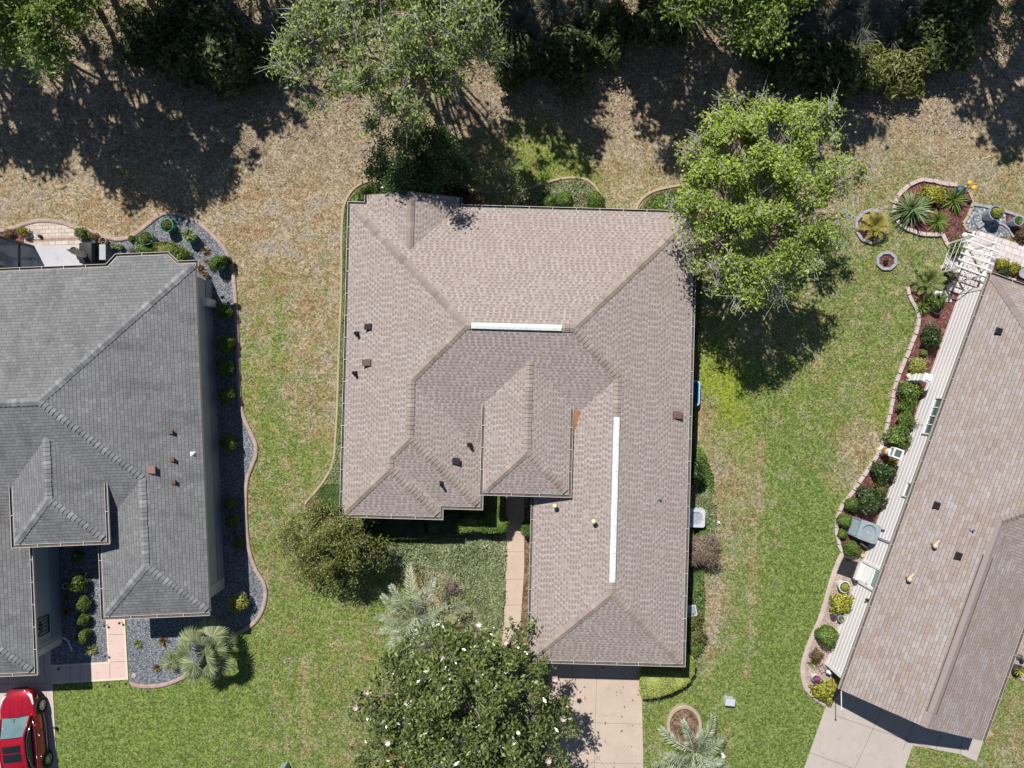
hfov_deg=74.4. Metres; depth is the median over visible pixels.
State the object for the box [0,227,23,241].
mulch
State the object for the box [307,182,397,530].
mulch
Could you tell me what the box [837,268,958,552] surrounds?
mulch
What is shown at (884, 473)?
loose shrub
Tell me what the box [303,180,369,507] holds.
concrete curb
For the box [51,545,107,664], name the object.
gravel
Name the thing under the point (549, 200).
ball shrub
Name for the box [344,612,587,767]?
magnolia tree
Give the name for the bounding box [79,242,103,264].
covered grill
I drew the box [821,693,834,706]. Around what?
croton
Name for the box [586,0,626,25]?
fountain grass
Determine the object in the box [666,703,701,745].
ring planter
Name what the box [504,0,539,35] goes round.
fountain grass
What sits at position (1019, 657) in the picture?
garden ornament
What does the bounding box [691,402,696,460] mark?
hedge
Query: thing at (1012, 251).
paver path
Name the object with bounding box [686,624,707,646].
loose shrub
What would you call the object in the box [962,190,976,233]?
block edging
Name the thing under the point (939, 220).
tuft plant
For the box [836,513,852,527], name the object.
ball shrub
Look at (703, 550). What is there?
dry shrub
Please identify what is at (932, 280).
sago palm
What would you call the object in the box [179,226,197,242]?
planter
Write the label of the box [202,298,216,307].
utility box
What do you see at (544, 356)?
house
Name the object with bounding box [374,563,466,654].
pindo palm
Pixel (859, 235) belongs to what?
block edging
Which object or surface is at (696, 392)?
blue tub
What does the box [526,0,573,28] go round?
fountain grass
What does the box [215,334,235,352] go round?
round shrub
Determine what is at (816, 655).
loose shrub
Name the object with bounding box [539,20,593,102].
woodland shrub
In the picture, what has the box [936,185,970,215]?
dracaena
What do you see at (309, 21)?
fountain grass
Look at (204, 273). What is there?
planter
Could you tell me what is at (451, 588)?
twiggy shrub
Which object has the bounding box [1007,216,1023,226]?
planter
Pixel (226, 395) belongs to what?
round shrub
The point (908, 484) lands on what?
window
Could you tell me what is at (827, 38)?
fountain grass
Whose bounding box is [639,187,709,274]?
mulch
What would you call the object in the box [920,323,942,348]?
loose shrub
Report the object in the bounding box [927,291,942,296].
garden statue
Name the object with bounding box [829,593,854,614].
croton
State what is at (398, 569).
ground cover
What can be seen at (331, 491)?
hedge
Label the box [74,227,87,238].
loose shrub
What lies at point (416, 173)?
holly tree
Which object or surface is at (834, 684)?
croton
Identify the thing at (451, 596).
ground cover
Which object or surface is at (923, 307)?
agave plant
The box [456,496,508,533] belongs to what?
hedge
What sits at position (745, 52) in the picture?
woodland shrub
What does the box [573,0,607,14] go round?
fountain grass
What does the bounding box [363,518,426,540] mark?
hedge
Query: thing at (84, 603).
ball shrub
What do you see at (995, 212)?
planter
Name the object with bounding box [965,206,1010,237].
gravel
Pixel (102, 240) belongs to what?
planter
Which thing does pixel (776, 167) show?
oak tree
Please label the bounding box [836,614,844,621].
planter
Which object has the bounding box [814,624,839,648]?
ball shrub
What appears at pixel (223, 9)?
fountain grass
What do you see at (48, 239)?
paver border
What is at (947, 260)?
step slab
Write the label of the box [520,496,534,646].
mulch
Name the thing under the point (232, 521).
round shrub
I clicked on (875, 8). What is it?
fountain grass
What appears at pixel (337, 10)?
fountain grass
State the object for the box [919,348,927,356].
plant
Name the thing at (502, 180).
holly tree
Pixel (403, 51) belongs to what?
oak tree
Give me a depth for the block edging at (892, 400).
33.89 m
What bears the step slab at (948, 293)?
on the lawn at (86, 714)
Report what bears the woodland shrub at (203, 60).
on the lawn at (86, 714)
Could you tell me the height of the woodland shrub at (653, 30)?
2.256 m
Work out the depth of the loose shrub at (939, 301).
33.45 m
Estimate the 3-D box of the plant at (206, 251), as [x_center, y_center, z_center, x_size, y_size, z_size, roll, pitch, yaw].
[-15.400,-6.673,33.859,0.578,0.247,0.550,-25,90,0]
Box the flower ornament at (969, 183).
[956,180,976,194]
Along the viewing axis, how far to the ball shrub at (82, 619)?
33.53 m
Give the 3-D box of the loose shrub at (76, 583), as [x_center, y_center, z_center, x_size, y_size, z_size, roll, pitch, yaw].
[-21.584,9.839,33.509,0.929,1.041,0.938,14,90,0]
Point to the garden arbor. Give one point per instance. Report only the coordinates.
(987, 262)
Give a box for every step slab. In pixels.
[944,253,951,265]
[944,289,951,301]
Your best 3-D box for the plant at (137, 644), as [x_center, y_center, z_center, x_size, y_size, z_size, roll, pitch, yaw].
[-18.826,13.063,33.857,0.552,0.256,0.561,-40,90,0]
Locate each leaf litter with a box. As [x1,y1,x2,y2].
[0,0,1023,159]
[431,565,473,629]
[557,667,638,767]
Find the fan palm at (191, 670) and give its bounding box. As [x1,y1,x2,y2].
[173,614,237,684]
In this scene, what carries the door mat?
on the gravel at (828, 619)
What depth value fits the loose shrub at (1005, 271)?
33.68 m
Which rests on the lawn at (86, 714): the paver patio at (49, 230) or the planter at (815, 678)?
the paver patio at (49, 230)
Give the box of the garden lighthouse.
[877,446,903,459]
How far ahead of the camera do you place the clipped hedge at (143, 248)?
33.38 m
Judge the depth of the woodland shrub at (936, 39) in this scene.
32.46 m
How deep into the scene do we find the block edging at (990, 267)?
33.82 m
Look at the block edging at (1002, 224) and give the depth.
33.90 m
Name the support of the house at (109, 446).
on the lawn at (86, 714)
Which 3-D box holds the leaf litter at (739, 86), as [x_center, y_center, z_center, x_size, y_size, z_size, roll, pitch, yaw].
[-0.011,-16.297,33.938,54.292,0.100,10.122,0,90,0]
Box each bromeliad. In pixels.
[886,458,898,467]
[917,183,930,197]
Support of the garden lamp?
on the mulch at (955, 223)
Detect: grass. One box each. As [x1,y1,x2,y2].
[210,0,254,30]
[237,19,275,51]
[258,1,296,46]
[293,8,317,39]
[321,1,348,19]
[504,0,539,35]
[511,19,549,49]
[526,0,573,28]
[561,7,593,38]
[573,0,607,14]
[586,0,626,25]
[780,14,813,40]
[789,20,816,36]
[797,0,827,31]
[806,0,852,37]
[815,30,845,52]
[821,0,871,33]
[840,6,883,43]
[840,22,875,51]
[854,0,897,36]
[872,21,906,50]
[884,0,925,28]
[901,2,927,38]
[930,45,965,80]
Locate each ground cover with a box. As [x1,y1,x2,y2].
[357,533,506,631]
[361,537,503,620]
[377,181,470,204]
[411,567,490,633]
[523,180,602,207]
[642,188,683,209]
[643,641,703,704]
[688,566,704,619]
[689,483,716,542]
[693,444,715,493]
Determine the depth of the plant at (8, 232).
33.78 m
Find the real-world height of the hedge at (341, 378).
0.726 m
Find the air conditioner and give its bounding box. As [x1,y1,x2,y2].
[689,507,704,527]
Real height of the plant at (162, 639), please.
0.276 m
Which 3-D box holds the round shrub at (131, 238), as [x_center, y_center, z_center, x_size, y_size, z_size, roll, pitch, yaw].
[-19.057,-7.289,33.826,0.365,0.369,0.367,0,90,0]
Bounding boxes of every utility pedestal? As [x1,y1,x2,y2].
[279,761,289,767]
[723,695,734,705]
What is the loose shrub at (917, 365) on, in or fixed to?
on the mulch at (942, 318)
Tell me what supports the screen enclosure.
on the lawn at (86, 714)
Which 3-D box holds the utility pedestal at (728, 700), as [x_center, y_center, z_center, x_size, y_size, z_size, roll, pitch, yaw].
[10.871,15.871,33.795,0.480,0.449,0.350,6,90,0]
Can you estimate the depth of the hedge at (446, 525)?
33.51 m
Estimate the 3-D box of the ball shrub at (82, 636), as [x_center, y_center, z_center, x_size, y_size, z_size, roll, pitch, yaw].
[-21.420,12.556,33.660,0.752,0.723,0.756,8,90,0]
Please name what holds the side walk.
on the lawn at (86, 714)
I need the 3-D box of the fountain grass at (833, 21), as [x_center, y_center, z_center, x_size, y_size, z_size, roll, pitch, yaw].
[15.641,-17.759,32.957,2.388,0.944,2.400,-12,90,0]
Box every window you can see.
[902,481,911,496]
[921,397,941,434]
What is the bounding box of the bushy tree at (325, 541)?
[262,490,394,599]
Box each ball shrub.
[70,551,83,562]
[74,595,91,611]
[74,612,89,626]
[75,628,91,643]
[540,194,556,206]
[555,190,571,206]
[587,191,605,207]
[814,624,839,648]
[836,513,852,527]
[837,528,847,538]
[842,540,862,557]
[844,497,859,511]
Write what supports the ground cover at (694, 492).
on the mulch at (696, 371)
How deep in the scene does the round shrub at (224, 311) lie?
33.34 m
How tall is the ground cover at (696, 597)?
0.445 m
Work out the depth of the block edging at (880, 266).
33.89 m
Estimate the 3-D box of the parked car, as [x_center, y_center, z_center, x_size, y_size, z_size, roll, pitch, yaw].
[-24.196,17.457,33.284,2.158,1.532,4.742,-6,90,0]
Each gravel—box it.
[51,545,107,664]
[83,215,262,683]
[805,555,862,705]
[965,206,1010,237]
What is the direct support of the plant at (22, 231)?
on the gravel at (240, 575)
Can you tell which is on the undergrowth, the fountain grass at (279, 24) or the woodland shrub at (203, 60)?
the fountain grass at (279, 24)
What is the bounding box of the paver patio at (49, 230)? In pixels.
[24,223,82,244]
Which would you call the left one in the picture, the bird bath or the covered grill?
the covered grill
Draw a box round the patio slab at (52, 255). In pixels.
[33,245,81,266]
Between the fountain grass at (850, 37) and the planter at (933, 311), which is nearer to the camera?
the fountain grass at (850, 37)
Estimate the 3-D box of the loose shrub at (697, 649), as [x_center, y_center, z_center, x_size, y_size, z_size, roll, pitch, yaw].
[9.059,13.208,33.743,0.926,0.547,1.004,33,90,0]
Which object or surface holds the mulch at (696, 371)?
on the lawn at (86, 714)
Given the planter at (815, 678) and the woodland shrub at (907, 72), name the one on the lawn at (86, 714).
the woodland shrub at (907, 72)
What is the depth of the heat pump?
33.10 m
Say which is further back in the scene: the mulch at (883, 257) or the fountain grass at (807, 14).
the mulch at (883, 257)
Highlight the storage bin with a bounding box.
[99,244,113,261]
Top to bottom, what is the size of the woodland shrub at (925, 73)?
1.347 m
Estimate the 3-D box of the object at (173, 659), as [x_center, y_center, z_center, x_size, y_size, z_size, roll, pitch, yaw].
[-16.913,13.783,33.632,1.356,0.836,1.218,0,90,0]
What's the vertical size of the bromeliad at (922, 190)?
0.459 m
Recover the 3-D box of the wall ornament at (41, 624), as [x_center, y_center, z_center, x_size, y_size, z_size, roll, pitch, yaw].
[-22.684,11.709,32.434,0.040,1.269,0.880,-2,90,0]
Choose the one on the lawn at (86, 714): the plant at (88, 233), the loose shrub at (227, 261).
the loose shrub at (227, 261)
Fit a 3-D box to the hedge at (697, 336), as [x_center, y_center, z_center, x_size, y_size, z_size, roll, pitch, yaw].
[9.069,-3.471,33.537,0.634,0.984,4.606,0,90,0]
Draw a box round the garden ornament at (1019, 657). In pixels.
[1016,654,1023,661]
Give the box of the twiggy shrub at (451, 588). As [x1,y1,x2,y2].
[443,581,459,595]
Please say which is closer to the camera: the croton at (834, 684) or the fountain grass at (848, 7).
the fountain grass at (848, 7)
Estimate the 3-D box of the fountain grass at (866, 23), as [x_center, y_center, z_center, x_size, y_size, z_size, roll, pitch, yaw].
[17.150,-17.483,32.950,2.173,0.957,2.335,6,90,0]
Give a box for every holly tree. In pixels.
[358,120,483,198]
[471,146,529,205]
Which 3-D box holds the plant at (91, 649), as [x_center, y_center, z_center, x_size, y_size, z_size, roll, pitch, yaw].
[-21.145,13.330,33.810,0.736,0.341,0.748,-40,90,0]
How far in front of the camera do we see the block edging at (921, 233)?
33.88 m
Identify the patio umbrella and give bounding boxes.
[67,249,86,257]
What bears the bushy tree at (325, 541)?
on the lawn at (86, 714)
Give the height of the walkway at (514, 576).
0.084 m
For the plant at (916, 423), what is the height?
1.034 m
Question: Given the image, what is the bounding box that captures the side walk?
[1010,636,1023,680]
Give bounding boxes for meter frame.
[687,603,696,616]
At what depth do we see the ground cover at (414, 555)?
33.85 m
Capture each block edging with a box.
[834,287,920,551]
[854,208,888,244]
[876,251,896,269]
[891,178,957,248]
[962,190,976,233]
[973,203,1023,217]
[977,221,1014,237]
[987,255,996,273]
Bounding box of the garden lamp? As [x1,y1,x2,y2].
[959,232,967,237]
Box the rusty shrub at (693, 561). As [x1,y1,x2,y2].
[688,546,699,568]
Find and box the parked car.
[0,687,52,767]
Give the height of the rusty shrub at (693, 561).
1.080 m
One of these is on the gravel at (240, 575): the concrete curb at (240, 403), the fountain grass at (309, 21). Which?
the concrete curb at (240, 403)
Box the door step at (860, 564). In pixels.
[853,562,862,579]
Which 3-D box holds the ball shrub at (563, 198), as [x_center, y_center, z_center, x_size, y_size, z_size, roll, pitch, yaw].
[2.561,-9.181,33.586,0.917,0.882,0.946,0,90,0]
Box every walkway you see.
[51,619,128,683]
[502,496,523,645]
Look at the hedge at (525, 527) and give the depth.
33.31 m
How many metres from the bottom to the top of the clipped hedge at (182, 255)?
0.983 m
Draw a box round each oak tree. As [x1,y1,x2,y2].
[0,0,107,83]
[254,0,512,148]
[655,76,874,318]
[657,0,816,60]
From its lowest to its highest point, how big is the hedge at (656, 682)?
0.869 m
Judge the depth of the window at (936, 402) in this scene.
32.62 m
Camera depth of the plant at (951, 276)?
33.48 m
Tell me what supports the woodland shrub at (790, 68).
on the lawn at (86, 714)
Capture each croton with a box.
[809,678,832,700]
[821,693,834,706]
[827,678,839,693]
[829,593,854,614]
[922,185,947,204]
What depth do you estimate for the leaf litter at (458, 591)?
33.98 m
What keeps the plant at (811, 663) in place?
on the gravel at (828, 619)
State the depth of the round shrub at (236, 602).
33.25 m
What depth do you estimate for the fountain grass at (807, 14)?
33.02 m
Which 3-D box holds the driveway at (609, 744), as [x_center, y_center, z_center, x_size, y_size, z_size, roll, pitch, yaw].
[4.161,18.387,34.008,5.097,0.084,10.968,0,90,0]
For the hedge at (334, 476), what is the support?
on the mulch at (309, 504)
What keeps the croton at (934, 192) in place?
on the mulch at (955, 223)
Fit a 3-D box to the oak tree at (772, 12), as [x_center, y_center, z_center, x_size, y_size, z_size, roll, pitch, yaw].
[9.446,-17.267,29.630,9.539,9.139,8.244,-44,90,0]
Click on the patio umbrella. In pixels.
(82, 254)
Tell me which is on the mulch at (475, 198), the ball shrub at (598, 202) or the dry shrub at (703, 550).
the ball shrub at (598, 202)
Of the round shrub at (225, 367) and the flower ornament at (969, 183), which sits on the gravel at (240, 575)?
the round shrub at (225, 367)
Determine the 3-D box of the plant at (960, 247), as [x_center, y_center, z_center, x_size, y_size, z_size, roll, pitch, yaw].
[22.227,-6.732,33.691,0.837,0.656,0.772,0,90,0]
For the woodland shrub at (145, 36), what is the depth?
32.53 m
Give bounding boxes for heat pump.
[847,516,884,543]
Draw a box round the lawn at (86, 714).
[0,0,1023,767]
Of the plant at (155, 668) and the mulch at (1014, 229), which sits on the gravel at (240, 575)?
the plant at (155, 668)
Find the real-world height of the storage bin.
0.680 m
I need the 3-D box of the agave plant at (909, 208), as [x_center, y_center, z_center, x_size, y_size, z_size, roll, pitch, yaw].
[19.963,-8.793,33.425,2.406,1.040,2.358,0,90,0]
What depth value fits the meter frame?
33.45 m
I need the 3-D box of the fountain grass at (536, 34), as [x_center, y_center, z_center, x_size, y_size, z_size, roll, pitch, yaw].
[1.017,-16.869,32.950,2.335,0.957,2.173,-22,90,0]
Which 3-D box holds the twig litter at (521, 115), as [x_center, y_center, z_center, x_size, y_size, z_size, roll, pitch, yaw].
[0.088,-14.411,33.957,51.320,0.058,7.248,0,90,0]
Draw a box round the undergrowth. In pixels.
[2,0,1023,86]
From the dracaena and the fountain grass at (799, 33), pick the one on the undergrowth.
the fountain grass at (799, 33)
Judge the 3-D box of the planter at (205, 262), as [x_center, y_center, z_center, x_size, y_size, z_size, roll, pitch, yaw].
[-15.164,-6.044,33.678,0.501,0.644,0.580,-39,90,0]
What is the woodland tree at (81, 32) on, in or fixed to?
on the lawn at (86, 714)
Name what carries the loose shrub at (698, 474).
on the mulch at (696, 371)
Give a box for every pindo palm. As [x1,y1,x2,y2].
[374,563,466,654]
[650,710,730,767]
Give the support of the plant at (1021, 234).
on the mulch at (1014, 229)
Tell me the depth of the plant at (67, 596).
33.66 m
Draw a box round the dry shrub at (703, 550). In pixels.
[688,530,721,568]
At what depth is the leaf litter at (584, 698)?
33.95 m
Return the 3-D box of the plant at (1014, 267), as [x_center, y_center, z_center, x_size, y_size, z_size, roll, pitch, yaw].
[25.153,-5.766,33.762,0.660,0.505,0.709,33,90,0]
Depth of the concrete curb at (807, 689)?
33.94 m
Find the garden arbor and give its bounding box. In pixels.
[941,231,1000,281]
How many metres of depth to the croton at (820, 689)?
33.50 m
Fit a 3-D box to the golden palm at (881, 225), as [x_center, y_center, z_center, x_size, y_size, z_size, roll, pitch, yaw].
[18.113,-7.902,33.615,1.637,0.870,1.642,-36,90,0]
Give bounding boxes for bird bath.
[1017,268,1023,277]
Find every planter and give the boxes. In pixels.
[99,237,108,244]
[109,243,116,248]
[116,243,123,249]
[138,230,157,245]
[160,218,176,232]
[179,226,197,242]
[199,270,208,277]
[203,258,210,266]
[208,255,226,270]
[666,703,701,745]
[810,673,821,683]
[836,580,850,592]
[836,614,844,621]
[929,306,941,313]
[981,205,1004,220]
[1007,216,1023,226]
[1012,664,1023,675]
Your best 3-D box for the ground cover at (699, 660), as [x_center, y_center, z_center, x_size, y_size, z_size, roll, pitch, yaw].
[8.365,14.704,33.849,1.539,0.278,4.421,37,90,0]
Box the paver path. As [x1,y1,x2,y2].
[946,231,1023,292]
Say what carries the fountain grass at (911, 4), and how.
on the undergrowth
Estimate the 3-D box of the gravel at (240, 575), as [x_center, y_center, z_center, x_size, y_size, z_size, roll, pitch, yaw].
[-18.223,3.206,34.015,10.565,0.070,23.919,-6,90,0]
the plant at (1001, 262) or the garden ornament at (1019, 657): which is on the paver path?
the plant at (1001, 262)
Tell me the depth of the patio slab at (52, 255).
33.95 m
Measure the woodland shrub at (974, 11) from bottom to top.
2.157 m
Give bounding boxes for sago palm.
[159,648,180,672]
[908,261,946,300]
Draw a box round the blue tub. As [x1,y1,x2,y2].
[692,380,699,405]
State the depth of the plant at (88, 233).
33.80 m
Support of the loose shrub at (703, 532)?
on the mulch at (696, 371)
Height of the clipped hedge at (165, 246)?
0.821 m
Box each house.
[0,252,224,676]
[339,191,697,666]
[825,272,1023,741]
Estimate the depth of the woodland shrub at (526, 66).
32.71 m
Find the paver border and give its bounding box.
[25,237,80,240]
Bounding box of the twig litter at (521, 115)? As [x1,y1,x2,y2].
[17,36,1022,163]
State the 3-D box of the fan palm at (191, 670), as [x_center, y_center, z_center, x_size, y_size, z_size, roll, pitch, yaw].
[-14.942,12.962,32.822,3.205,2.457,3.218,0,90,0]
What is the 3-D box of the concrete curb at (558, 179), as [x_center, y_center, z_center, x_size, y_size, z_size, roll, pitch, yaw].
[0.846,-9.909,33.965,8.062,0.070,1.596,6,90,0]
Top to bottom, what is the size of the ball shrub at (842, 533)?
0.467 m
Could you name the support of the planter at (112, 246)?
on the gravel at (240, 575)
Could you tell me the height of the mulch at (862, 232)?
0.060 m
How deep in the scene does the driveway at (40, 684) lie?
33.97 m
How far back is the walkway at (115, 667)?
33.96 m
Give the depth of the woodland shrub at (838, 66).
32.47 m
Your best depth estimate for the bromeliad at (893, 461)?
33.79 m
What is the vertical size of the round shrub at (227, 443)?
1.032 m
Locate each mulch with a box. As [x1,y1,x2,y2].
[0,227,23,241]
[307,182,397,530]
[380,176,596,207]
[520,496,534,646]
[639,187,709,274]
[643,270,716,699]
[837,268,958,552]
[856,212,883,240]
[879,254,893,266]
[896,182,970,241]
[992,258,1023,280]
[1006,213,1023,242]
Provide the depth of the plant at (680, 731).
33.67 m
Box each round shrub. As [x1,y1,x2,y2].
[128,235,135,241]
[215,302,233,319]
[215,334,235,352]
[217,359,234,376]
[218,386,236,404]
[218,433,238,451]
[223,497,237,511]
[225,515,239,528]
[226,592,249,613]
[232,537,244,548]
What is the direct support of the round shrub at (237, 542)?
on the gravel at (240, 575)
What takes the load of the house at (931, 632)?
on the lawn at (86, 714)
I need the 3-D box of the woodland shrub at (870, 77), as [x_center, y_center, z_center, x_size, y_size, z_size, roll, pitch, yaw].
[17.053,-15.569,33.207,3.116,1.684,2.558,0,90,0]
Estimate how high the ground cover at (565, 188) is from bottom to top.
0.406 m
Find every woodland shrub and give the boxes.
[113,2,183,74]
[152,0,224,38]
[156,9,255,102]
[220,19,251,40]
[225,27,276,94]
[442,0,506,37]
[491,23,553,93]
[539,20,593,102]
[576,0,631,75]
[587,49,616,67]
[628,0,694,50]
[737,38,766,68]
[748,0,811,31]
[749,26,823,95]
[805,34,874,105]
[844,40,894,93]
[874,46,929,103]
[896,0,982,72]
[912,45,933,76]
[915,0,998,30]
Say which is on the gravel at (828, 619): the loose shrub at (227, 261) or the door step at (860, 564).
the door step at (860, 564)
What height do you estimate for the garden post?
1.380 m
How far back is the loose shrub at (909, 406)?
33.43 m
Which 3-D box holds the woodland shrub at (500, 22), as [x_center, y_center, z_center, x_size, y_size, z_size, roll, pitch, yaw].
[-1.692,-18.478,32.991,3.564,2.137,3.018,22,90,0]
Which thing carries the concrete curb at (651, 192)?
on the mulch at (701, 253)
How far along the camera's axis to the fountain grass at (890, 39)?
33.12 m
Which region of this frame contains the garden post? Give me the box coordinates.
[906,373,932,382]
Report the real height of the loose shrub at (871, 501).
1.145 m
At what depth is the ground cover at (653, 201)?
33.81 m
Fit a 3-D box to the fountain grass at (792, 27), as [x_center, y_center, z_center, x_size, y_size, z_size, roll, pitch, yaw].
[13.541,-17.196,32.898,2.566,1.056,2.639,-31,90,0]
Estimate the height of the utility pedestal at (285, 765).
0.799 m
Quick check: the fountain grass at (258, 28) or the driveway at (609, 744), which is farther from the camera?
the driveway at (609, 744)
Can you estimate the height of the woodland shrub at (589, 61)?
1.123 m
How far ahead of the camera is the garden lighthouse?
32.76 m
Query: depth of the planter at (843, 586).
33.52 m
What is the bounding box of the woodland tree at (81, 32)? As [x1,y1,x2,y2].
[47,9,84,36]
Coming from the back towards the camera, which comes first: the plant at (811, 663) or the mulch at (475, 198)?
the mulch at (475, 198)
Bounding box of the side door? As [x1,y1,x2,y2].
[857,560,879,590]
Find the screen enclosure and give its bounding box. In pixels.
[0,236,33,267]
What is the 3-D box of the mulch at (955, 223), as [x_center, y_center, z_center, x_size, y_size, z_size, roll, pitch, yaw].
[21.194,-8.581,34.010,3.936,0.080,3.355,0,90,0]
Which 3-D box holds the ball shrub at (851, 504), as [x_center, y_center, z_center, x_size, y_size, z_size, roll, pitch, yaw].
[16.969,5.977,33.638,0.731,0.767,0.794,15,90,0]
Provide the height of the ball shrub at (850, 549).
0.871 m
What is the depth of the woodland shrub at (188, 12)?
32.46 m
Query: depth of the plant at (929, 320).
33.85 m
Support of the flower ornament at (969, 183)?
on the mulch at (955, 223)
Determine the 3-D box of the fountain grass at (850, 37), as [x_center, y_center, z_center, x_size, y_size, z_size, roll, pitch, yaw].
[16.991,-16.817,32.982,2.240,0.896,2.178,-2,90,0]
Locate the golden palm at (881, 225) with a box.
[855,210,890,243]
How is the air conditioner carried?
on the mulch at (696, 371)
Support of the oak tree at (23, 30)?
on the lawn at (86, 714)
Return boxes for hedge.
[135,244,153,252]
[152,241,180,254]
[172,245,193,260]
[317,482,339,515]
[324,441,340,485]
[336,276,345,442]
[342,183,381,275]
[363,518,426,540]
[424,510,461,537]
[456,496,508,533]
[520,520,529,536]
[638,652,695,699]
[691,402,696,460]
[694,272,701,359]
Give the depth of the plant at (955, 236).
33.77 m
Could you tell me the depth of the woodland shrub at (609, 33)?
32.58 m
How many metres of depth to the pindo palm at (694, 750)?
32.32 m
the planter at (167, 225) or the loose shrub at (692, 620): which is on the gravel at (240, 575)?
the planter at (167, 225)
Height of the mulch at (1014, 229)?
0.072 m
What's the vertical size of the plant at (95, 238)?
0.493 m
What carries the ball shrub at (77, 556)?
on the gravel at (69, 570)
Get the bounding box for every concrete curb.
[0,211,267,688]
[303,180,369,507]
[448,176,605,207]
[635,184,685,208]
[800,552,844,705]
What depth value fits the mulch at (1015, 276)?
33.95 m
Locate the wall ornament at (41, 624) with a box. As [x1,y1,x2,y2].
[37,614,49,637]
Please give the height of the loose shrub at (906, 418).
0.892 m
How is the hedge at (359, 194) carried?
on the mulch at (309, 504)
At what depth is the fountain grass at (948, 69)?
33.10 m
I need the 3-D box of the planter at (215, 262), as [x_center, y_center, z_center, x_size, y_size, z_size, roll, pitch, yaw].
[-14.588,-6.020,33.514,0.740,0.972,0.876,33,90,0]
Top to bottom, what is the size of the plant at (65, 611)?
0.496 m
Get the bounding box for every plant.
[3,228,15,238]
[16,227,29,237]
[60,607,71,615]
[61,592,72,600]
[83,642,96,655]
[85,231,91,237]
[90,232,99,241]
[132,639,142,648]
[152,664,160,672]
[157,635,167,645]
[201,247,210,255]
[678,728,686,734]
[807,658,817,669]
[886,187,936,229]
[910,298,931,315]
[911,416,922,429]
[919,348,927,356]
[924,209,950,232]
[925,315,935,326]
[941,266,959,284]
[948,233,960,246]
[948,242,966,256]
[995,257,1009,268]
[1009,262,1022,274]
[1015,227,1023,241]
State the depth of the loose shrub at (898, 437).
33.26 m
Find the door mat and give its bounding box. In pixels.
[837,557,857,577]
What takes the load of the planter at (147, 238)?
on the gravel at (240, 575)
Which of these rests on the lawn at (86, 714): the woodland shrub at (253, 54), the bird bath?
the woodland shrub at (253, 54)
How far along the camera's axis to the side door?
33.01 m
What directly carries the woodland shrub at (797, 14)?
on the lawn at (86, 714)
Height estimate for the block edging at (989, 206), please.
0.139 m
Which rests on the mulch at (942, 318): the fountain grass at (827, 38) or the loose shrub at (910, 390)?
the loose shrub at (910, 390)
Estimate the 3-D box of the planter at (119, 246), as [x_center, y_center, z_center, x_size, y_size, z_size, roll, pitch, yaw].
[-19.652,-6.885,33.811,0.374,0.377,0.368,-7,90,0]
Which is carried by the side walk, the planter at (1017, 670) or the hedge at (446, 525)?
the planter at (1017, 670)
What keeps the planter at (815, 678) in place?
on the gravel at (828, 619)
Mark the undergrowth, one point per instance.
(697, 36)
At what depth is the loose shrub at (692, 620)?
33.44 m
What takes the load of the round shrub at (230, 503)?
on the gravel at (240, 575)
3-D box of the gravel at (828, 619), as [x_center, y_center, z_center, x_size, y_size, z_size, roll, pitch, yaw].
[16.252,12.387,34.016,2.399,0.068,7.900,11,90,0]
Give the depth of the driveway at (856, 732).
33.97 m
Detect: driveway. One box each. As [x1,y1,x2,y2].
[0,650,57,767]
[547,663,642,767]
[804,691,982,767]
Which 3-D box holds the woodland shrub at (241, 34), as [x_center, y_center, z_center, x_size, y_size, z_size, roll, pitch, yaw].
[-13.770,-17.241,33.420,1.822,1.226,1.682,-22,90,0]
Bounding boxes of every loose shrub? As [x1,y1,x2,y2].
[65,572,87,592]
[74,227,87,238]
[222,255,231,266]
[686,612,703,630]
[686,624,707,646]
[686,637,703,657]
[690,458,705,485]
[696,527,714,540]
[809,647,824,664]
[856,486,889,514]
[868,460,896,484]
[873,481,889,495]
[881,424,912,448]
[894,395,918,412]
[895,380,923,403]
[897,410,915,427]
[908,357,926,373]
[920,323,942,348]
[927,291,946,309]
[997,265,1010,276]

